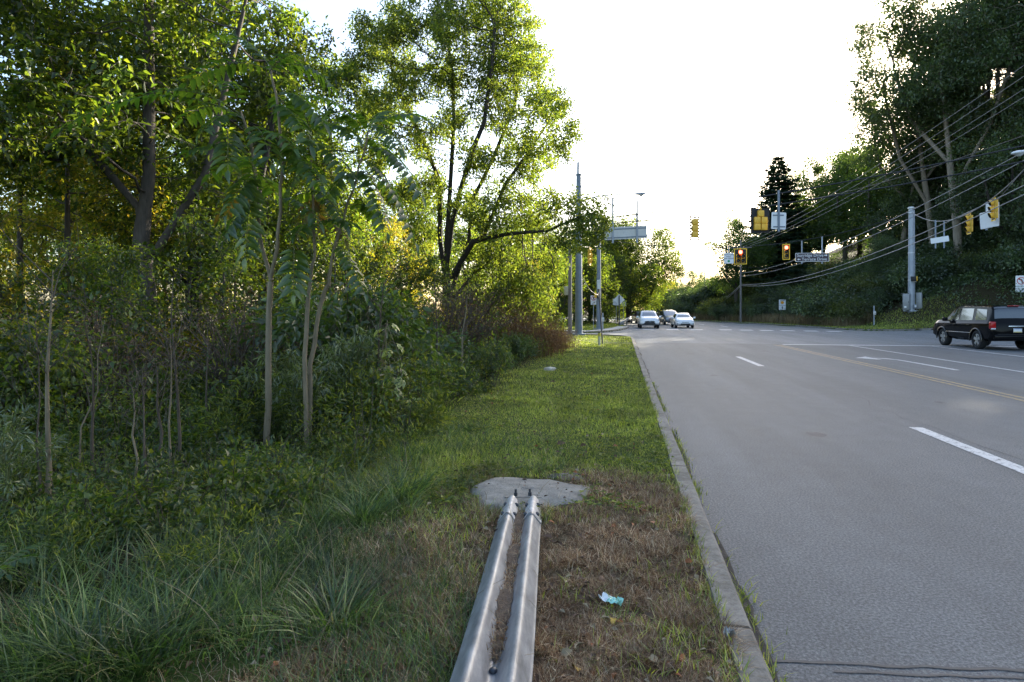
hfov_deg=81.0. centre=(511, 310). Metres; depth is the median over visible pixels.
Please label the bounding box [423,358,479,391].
shrub
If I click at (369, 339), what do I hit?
drooping weed
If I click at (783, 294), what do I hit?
bank shrub
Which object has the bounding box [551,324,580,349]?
dry weed clump
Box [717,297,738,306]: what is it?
bank shrub
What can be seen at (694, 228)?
traffic signal
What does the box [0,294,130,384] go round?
woodland shrub
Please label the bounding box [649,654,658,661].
fallen leaf
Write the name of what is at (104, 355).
bare stem
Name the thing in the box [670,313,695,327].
moving car
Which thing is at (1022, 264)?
bank shrub
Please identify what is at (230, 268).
understory tree
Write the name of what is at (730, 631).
foil scrap
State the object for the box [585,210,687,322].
spreading tree
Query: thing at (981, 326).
parked car
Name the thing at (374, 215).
tree of heaven sapling
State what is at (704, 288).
bank shrub
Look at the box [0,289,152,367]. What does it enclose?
woodland shrub
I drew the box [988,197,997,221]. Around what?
traffic signal
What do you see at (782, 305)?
detour sign
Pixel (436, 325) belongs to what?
bare stem
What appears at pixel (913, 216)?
telephone cable
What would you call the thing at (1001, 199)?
hillside tree
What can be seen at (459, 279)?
understory tree
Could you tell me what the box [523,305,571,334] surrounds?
dry weed clump
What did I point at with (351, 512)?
grass tussock
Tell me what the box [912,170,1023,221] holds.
span cable
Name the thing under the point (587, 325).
verge grass
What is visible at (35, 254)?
woodland tree
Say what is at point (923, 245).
bank shrub
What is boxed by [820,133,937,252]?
hillside tree
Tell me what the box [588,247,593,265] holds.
traffic signal
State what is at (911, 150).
overhead wire
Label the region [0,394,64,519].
drooping weed
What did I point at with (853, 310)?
bank shrub
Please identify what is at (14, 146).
woodland tree
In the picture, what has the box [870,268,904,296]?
bank shrub
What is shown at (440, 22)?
broadleaf tree
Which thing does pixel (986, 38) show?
hillside tree
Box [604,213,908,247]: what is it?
span cable
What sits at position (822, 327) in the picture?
kerb
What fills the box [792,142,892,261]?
hillside tree
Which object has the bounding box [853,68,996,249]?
hillside tree
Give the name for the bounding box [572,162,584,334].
strain pole
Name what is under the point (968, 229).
traffic signal
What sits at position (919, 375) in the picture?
yellow road markings
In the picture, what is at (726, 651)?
kerb weeds
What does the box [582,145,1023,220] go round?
span cable
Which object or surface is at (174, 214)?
bare stem
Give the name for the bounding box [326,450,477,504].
grass tussock
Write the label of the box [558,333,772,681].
kerb
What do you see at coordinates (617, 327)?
pavement
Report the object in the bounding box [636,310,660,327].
moving car
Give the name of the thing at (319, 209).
dying fronds
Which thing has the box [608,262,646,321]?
understory tree
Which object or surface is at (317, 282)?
yellowing tree
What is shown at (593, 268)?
understory tree
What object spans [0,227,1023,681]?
ground
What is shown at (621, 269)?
understory tree
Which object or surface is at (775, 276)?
bank shrub
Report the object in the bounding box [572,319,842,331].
road markings white beyond
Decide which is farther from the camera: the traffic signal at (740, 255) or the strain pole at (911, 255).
the strain pole at (911, 255)
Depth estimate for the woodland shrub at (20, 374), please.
7.54 m
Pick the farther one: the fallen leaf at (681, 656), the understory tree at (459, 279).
the understory tree at (459, 279)
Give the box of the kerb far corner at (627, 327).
[557,323,628,332]
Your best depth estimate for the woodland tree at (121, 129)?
13.53 m
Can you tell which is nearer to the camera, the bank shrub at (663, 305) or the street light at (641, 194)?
the street light at (641, 194)
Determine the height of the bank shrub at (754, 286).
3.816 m
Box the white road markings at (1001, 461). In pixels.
[738,344,1023,473]
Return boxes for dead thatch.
[106,449,771,681]
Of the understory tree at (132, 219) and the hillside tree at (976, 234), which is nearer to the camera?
the understory tree at (132, 219)
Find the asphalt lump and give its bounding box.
[548,472,582,479]
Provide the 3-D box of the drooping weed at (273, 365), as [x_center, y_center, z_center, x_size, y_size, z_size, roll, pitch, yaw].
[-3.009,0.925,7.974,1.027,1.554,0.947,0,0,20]
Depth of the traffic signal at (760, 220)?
32.70 m
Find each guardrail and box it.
[450,495,541,681]
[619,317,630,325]
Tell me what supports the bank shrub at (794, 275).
on the ground at (556, 573)
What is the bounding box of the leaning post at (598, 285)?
[597,280,602,343]
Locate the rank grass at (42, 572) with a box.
[0,395,484,681]
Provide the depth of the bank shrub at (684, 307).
101.02 m
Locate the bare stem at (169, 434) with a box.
[126,286,202,479]
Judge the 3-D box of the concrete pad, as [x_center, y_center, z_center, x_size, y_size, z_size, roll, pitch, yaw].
[0.123,1.536,5.051,1.109,0.182,1.022,0,0,25]
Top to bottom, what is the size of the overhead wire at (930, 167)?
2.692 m
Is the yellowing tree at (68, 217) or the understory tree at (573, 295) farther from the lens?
the understory tree at (573, 295)
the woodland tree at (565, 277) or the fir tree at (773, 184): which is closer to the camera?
the woodland tree at (565, 277)
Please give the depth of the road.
5.36 m
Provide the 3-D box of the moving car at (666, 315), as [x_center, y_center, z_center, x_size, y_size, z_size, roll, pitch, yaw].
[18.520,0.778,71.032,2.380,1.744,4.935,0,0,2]
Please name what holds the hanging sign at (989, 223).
hanging from the span cable at (975, 209)
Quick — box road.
[636,343,1023,681]
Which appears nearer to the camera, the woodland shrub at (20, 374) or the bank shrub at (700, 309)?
the woodland shrub at (20, 374)
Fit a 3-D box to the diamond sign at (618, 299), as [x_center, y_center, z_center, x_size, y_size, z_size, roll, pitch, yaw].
[10.904,0.079,61.042,1.139,3.532,0.144,0,0,0]
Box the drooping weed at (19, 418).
[0,376,69,492]
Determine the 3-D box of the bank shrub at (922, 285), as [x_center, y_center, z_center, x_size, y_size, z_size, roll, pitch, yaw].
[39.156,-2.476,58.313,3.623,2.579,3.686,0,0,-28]
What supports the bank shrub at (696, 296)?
on the ground at (556, 573)
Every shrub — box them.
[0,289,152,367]
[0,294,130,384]
[0,305,140,441]
[114,314,232,391]
[187,290,321,386]
[221,266,466,406]
[233,268,398,381]
[352,290,453,376]
[394,321,476,373]
[404,293,484,366]
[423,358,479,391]
[464,342,517,376]
[491,328,542,364]
[650,297,669,309]
[662,287,676,304]
[663,302,690,310]
[664,286,686,305]
[665,283,697,297]
[668,299,695,314]
[670,283,712,311]
[694,302,708,314]
[695,297,733,316]
[697,281,714,296]
[698,279,731,298]
[706,300,732,319]
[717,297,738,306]
[724,285,749,298]
[738,285,757,298]
[742,277,787,298]
[744,300,773,318]
[756,270,794,284]
[756,277,794,296]
[764,285,804,305]
[768,300,794,317]
[771,284,801,293]
[777,261,814,284]
[780,307,804,317]
[781,275,843,319]
[791,283,865,324]
[799,263,823,283]
[805,259,851,282]
[815,295,879,323]
[816,256,877,284]
[828,275,899,302]
[829,253,865,275]
[832,254,870,272]
[853,248,918,266]
[853,291,888,309]
[854,281,897,306]
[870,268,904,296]
[881,246,960,290]
[892,278,937,295]
[903,233,952,261]
[915,232,998,260]
[921,249,969,276]
[971,241,1016,254]
[976,239,1023,276]
[997,258,1023,275]
[999,227,1023,250]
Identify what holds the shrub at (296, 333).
on the ground at (556, 573)
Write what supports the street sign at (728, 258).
hanging from the span cable at (757, 245)
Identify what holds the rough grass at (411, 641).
on the ground at (556, 573)
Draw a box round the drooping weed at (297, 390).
[261,339,330,443]
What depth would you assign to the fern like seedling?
3.42 m
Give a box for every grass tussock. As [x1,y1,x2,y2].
[0,580,241,681]
[184,551,434,678]
[290,471,433,544]
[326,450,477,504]
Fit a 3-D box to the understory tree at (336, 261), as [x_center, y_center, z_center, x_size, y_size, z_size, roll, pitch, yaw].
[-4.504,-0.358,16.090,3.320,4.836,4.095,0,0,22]
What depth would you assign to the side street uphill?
42.46 m
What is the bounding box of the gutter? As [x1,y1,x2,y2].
[635,341,778,681]
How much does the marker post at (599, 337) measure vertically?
0.723 m
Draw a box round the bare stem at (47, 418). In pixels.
[0,215,84,512]
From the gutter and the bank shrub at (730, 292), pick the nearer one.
the gutter
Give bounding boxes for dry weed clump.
[468,296,567,358]
[490,298,576,358]
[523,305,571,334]
[524,312,576,352]
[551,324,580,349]
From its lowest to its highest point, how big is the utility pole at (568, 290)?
7.310 m
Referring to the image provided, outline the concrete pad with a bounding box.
[470,477,590,509]
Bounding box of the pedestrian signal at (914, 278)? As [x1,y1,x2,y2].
[911,276,917,281]
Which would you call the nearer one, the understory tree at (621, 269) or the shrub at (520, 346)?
the shrub at (520, 346)
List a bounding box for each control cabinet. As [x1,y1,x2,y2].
[902,293,909,309]
[916,292,922,309]
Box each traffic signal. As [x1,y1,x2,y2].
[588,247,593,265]
[690,216,699,240]
[734,247,746,263]
[751,206,768,232]
[782,244,789,259]
[964,213,972,234]
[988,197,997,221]
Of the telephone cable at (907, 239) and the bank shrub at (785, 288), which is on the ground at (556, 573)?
the bank shrub at (785, 288)
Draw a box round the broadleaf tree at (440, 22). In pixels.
[332,0,617,329]
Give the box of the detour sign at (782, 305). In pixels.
[779,300,785,309]
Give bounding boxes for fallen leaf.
[561,648,571,655]
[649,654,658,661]
[679,653,685,661]
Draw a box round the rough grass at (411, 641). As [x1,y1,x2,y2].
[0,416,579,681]
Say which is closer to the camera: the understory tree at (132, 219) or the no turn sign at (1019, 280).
the understory tree at (132, 219)
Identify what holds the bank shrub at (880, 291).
on the ground at (556, 573)
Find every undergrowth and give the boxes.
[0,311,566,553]
[664,246,1023,315]
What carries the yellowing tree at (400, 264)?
on the ground at (556, 573)
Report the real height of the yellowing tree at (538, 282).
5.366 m
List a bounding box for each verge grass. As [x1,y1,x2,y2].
[187,334,690,530]
[543,294,965,330]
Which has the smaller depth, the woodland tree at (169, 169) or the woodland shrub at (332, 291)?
the woodland shrub at (332, 291)
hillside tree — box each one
[668,266,707,287]
[701,209,778,304]
[739,236,792,282]
[774,202,833,265]
[780,148,849,251]
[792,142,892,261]
[806,149,893,253]
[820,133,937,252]
[825,4,1002,245]
[838,0,1023,276]
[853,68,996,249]
[859,182,947,256]
[861,231,907,277]
[886,147,945,240]
[891,142,994,245]
[904,1,1023,246]
[924,0,1023,241]
[924,32,1022,144]
[926,181,1006,248]
[928,0,1023,92]
[930,99,1023,250]
[975,69,1023,139]
[979,134,1021,186]
[979,165,1018,240]
[981,6,1009,97]
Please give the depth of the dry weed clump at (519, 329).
19.61 m
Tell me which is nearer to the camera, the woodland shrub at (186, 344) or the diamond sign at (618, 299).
the woodland shrub at (186, 344)
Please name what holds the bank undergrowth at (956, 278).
on the ground at (556, 573)
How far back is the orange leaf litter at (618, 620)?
2.89 m
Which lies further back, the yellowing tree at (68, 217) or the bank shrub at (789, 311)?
the bank shrub at (789, 311)
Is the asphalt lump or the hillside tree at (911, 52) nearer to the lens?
the asphalt lump
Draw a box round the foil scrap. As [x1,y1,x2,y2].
[723,626,735,636]
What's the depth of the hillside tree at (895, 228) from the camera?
72.20 m
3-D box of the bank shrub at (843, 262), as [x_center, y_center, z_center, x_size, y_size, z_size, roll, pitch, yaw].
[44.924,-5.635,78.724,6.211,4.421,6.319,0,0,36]
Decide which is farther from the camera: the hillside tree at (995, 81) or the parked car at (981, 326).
the hillside tree at (995, 81)
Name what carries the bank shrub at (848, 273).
on the ground at (556, 573)
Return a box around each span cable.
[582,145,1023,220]
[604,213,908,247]
[611,161,1023,223]
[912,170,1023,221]
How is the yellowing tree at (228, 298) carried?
on the ground at (556, 573)
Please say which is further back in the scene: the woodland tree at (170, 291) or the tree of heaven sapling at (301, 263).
the woodland tree at (170, 291)
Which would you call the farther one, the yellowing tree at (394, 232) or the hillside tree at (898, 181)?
the hillside tree at (898, 181)
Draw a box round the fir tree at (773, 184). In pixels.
[726,154,833,282]
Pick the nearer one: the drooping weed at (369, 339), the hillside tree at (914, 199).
the drooping weed at (369, 339)
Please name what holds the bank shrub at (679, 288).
on the ground at (556, 573)
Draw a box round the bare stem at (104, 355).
[0,284,137,473]
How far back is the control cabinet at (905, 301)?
52.66 m
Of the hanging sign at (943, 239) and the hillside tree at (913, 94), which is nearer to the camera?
the hanging sign at (943, 239)
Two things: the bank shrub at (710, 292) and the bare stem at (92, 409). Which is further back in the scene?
the bank shrub at (710, 292)
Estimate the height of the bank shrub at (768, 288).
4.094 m
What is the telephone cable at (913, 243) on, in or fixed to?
attached to the utility pole at (741, 283)
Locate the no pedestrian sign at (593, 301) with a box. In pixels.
[591,295,595,328]
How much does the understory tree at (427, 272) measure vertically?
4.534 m
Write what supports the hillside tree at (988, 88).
on the ground at (556, 573)
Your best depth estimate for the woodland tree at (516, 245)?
79.72 m
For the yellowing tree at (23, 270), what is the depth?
51.24 m
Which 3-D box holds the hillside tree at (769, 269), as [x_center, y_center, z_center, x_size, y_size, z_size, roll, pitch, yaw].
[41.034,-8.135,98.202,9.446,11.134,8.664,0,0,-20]
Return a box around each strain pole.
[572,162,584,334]
[594,234,600,328]
[903,206,917,312]
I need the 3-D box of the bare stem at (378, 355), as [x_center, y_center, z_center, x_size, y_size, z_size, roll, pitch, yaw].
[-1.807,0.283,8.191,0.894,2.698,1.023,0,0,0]
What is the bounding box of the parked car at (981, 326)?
[933,305,1023,348]
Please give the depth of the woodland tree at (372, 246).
57.84 m
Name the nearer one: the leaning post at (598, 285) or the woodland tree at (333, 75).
the woodland tree at (333, 75)
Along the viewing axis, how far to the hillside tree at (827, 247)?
101.83 m
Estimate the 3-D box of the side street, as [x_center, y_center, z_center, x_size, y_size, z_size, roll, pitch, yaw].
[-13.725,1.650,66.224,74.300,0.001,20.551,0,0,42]
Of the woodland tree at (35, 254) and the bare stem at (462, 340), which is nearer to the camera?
the bare stem at (462, 340)
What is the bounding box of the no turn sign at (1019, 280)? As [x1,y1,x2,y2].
[1015,276,1023,295]
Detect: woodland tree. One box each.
[0,0,115,206]
[0,0,316,336]
[0,0,319,391]
[0,53,155,301]
[0,79,216,323]
[0,187,106,291]
[106,87,249,278]
[141,0,368,308]
[155,237,202,322]
[203,109,371,312]
[226,41,404,292]
[322,198,396,291]
[372,167,462,297]
[421,194,489,293]
[438,187,523,283]
[486,210,542,302]
[521,220,574,316]
[523,218,593,320]
[557,231,618,322]
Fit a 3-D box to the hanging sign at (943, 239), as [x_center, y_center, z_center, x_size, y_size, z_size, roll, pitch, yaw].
[31.815,-5.713,44.624,1.148,2.136,0.080,0,0,38]
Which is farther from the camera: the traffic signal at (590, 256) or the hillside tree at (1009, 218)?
the hillside tree at (1009, 218)
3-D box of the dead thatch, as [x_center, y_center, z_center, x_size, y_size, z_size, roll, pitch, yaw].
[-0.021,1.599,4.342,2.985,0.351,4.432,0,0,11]
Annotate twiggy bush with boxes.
[4,289,190,425]
[123,275,310,410]
[402,268,510,367]
[424,266,533,365]
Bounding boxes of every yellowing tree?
[0,52,208,342]
[0,73,161,335]
[0,208,56,319]
[207,277,240,328]
[304,266,324,293]
[337,190,439,307]
[362,230,429,297]
[507,259,554,317]
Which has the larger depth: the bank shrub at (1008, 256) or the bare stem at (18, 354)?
the bank shrub at (1008, 256)
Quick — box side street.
[585,328,631,336]
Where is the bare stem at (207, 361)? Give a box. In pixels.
[173,285,240,433]
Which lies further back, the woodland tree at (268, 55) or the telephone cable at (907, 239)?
the telephone cable at (907, 239)
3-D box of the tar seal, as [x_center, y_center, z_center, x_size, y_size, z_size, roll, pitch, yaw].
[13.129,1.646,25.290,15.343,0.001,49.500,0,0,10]
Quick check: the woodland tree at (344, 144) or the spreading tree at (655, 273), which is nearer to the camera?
the woodland tree at (344, 144)
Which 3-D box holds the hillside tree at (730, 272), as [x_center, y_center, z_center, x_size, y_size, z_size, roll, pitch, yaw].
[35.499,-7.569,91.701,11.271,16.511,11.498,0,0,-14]
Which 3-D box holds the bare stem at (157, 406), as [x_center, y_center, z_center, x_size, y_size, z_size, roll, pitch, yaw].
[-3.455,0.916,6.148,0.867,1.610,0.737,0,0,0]
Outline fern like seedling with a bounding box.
[0,541,51,580]
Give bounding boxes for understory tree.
[0,231,186,386]
[72,171,236,362]
[130,203,312,389]
[216,196,368,327]
[272,203,418,326]
[368,244,460,315]
[450,269,486,325]
[472,261,544,331]
[529,250,589,326]
[548,246,594,325]
[565,251,619,323]
[565,253,628,323]
[583,248,643,322]
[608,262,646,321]
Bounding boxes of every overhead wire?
[732,65,1023,245]
[738,76,1023,245]
[745,89,1023,245]
[750,97,1023,245]
[800,135,1023,200]
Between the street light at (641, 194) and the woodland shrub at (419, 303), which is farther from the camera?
the street light at (641, 194)
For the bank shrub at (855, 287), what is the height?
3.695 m
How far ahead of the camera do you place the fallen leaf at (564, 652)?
2.68 m
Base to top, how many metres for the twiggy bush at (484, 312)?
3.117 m
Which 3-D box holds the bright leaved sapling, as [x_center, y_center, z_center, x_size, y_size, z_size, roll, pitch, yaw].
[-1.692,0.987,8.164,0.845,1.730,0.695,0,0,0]
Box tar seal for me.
[665,332,1023,678]
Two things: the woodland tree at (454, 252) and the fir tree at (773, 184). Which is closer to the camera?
the woodland tree at (454, 252)
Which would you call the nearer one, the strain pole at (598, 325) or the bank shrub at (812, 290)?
the strain pole at (598, 325)
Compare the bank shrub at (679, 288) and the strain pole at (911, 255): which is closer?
the strain pole at (911, 255)
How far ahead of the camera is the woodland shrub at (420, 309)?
14.86 m
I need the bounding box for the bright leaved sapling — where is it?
[353,320,417,421]
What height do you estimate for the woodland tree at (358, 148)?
15.770 m
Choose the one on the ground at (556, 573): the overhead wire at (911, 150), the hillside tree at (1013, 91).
the hillside tree at (1013, 91)
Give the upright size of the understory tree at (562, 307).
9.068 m
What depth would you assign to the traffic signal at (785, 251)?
51.58 m
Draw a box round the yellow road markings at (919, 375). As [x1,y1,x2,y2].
[776,345,1023,400]
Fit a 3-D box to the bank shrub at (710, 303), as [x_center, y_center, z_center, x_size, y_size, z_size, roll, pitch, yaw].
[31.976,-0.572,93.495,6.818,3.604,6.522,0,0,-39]
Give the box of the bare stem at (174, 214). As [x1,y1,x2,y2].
[101,212,214,463]
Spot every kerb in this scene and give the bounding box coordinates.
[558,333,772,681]
[615,318,932,330]
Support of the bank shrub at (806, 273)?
on the ground at (556, 573)
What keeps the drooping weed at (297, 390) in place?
on the ground at (556, 573)
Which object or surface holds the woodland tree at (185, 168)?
on the ground at (556, 573)
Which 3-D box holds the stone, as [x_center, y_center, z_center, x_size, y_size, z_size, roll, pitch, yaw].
[0.989,1.525,15.599,0.269,0.133,0.267,0,0,44]
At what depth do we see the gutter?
3.37 m
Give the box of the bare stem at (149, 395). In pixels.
[104,328,186,479]
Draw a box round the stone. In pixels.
[544,367,555,370]
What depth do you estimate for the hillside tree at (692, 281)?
188.48 m
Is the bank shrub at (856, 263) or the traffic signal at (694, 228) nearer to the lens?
the traffic signal at (694, 228)
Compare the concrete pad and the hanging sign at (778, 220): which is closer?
the concrete pad
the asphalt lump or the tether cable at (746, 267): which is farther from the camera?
the tether cable at (746, 267)
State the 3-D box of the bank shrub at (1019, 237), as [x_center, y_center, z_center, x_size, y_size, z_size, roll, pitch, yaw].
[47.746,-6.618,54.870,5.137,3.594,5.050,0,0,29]
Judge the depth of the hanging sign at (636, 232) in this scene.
37.27 m
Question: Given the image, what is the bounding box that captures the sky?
[0,0,1004,309]
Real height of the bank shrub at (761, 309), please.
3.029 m
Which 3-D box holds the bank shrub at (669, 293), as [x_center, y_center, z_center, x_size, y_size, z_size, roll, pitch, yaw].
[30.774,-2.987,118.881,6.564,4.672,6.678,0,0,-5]
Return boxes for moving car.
[629,311,639,322]
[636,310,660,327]
[657,310,676,324]
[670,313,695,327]
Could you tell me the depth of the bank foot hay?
67.71 m
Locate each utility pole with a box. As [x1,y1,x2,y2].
[564,239,571,332]
[736,240,751,321]
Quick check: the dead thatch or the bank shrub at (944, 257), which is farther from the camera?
the bank shrub at (944, 257)
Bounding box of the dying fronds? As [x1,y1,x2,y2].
[213,189,350,249]
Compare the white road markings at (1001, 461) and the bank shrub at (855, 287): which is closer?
the white road markings at (1001, 461)
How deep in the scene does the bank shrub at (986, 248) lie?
58.37 m
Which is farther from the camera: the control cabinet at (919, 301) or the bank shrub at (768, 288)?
the bank shrub at (768, 288)
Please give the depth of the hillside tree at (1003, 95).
77.63 m
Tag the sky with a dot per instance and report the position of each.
(703, 95)
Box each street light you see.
[591,192,646,198]
[1011,150,1023,156]
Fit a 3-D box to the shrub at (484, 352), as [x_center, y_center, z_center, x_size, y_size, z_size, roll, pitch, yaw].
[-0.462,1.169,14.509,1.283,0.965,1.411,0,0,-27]
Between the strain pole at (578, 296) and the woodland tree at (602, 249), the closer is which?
the strain pole at (578, 296)
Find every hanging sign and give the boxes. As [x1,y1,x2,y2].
[605,197,646,242]
[771,190,785,231]
[930,220,948,248]
[980,202,991,229]
[986,202,998,226]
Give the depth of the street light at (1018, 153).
24.90 m
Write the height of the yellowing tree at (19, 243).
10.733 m
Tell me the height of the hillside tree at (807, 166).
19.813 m
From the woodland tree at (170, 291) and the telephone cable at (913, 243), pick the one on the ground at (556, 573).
the woodland tree at (170, 291)
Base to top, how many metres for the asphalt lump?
0.092 m
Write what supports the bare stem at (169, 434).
on the ground at (556, 573)
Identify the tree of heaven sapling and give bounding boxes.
[50,30,350,452]
[267,111,433,446]
[275,100,364,449]
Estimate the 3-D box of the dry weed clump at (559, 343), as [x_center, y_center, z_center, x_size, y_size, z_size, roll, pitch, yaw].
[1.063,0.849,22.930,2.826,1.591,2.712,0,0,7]
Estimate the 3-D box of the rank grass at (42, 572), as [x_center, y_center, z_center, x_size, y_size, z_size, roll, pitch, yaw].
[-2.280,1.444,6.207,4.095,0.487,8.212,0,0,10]
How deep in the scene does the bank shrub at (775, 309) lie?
74.13 m
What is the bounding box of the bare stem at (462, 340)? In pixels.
[436,269,483,371]
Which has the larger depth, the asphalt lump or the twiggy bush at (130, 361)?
the twiggy bush at (130, 361)
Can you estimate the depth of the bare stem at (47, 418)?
4.82 m
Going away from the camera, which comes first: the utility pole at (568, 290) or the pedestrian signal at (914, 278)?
the utility pole at (568, 290)
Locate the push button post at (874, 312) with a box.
[873,306,875,324]
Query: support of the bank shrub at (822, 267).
on the ground at (556, 573)
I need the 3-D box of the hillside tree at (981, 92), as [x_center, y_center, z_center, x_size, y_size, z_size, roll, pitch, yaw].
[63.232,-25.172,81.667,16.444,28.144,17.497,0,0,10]
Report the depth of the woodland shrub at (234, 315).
10.65 m
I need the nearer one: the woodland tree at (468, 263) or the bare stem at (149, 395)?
the bare stem at (149, 395)
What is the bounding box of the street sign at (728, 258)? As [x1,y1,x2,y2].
[724,246,733,263]
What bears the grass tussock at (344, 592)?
on the ground at (556, 573)
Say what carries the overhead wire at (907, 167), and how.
attached to the utility pole at (741, 283)
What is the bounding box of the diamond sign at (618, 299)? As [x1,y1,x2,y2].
[614,295,623,323]
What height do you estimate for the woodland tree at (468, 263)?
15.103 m
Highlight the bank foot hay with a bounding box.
[689,310,872,326]
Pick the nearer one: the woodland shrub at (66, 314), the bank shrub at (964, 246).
the woodland shrub at (66, 314)
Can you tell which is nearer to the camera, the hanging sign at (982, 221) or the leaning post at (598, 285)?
the leaning post at (598, 285)
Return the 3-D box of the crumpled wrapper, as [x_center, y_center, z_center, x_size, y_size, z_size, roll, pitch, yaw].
[0.519,1.513,3.148,0.071,0.039,0.127,0,0,-44]
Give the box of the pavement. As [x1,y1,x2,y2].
[564,326,626,330]
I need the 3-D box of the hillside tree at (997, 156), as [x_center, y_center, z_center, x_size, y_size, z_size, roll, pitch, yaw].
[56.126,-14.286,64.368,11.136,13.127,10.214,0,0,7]
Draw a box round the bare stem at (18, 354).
[0,254,74,514]
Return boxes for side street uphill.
[835,329,1014,344]
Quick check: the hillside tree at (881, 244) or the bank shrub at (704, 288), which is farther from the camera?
the bank shrub at (704, 288)
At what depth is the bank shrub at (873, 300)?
58.69 m
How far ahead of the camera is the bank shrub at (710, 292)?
104.37 m
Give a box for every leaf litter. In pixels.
[106,358,711,677]
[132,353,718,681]
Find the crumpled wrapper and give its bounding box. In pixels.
[598,592,623,605]
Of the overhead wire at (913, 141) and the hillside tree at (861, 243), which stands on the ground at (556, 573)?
the hillside tree at (861, 243)
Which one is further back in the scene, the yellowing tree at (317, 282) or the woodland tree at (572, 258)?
the woodland tree at (572, 258)
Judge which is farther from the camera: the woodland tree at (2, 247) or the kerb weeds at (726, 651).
the woodland tree at (2, 247)
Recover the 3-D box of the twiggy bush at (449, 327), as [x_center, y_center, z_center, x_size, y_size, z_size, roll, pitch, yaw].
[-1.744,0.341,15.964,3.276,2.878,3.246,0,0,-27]
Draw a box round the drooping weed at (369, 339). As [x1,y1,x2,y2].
[325,311,411,409]
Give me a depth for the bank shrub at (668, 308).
104.76 m
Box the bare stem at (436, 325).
[415,254,460,368]
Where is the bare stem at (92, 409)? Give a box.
[13,287,135,478]
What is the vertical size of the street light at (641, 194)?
0.592 m
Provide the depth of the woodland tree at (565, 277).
56.75 m
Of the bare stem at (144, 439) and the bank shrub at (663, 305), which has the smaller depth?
the bare stem at (144, 439)
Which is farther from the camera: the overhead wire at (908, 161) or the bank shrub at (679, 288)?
the bank shrub at (679, 288)
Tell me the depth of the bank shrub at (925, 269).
57.65 m
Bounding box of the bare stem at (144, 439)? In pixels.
[94,313,180,502]
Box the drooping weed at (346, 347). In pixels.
[308,308,396,422]
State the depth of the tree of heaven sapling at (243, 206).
6.83 m
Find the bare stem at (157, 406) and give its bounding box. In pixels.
[122,322,227,475]
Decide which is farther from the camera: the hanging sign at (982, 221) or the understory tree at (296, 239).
the hanging sign at (982, 221)
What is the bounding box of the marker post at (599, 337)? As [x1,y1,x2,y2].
[598,332,600,344]
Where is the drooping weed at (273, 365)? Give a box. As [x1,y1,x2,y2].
[233,322,332,433]
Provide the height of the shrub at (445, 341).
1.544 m
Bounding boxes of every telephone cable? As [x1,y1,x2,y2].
[741,194,1023,285]
[744,185,1023,284]
[745,156,1015,272]
[747,160,1023,275]
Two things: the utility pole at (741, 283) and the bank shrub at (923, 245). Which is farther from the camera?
the utility pole at (741, 283)
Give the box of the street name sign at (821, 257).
[795,237,828,263]
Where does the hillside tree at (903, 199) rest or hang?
on the ground at (556, 573)
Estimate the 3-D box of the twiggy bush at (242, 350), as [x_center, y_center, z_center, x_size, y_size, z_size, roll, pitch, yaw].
[-4.396,0.626,9.581,2.705,2.398,2.730,0,0,-13]
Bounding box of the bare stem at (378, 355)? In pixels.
[355,242,414,407]
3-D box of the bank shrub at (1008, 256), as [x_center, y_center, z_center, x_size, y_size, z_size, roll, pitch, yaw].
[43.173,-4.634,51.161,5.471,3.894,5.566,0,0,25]
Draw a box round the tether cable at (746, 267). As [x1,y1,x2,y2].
[609,260,877,271]
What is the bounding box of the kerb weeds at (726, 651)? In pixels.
[354,376,791,681]
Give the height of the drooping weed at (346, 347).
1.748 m
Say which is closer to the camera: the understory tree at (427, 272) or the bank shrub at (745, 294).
the understory tree at (427, 272)
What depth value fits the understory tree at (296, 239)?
19.22 m
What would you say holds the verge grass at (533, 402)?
on the ground at (556, 573)
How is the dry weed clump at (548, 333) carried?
on the ground at (556, 573)
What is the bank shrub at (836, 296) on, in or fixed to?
on the ground at (556, 573)

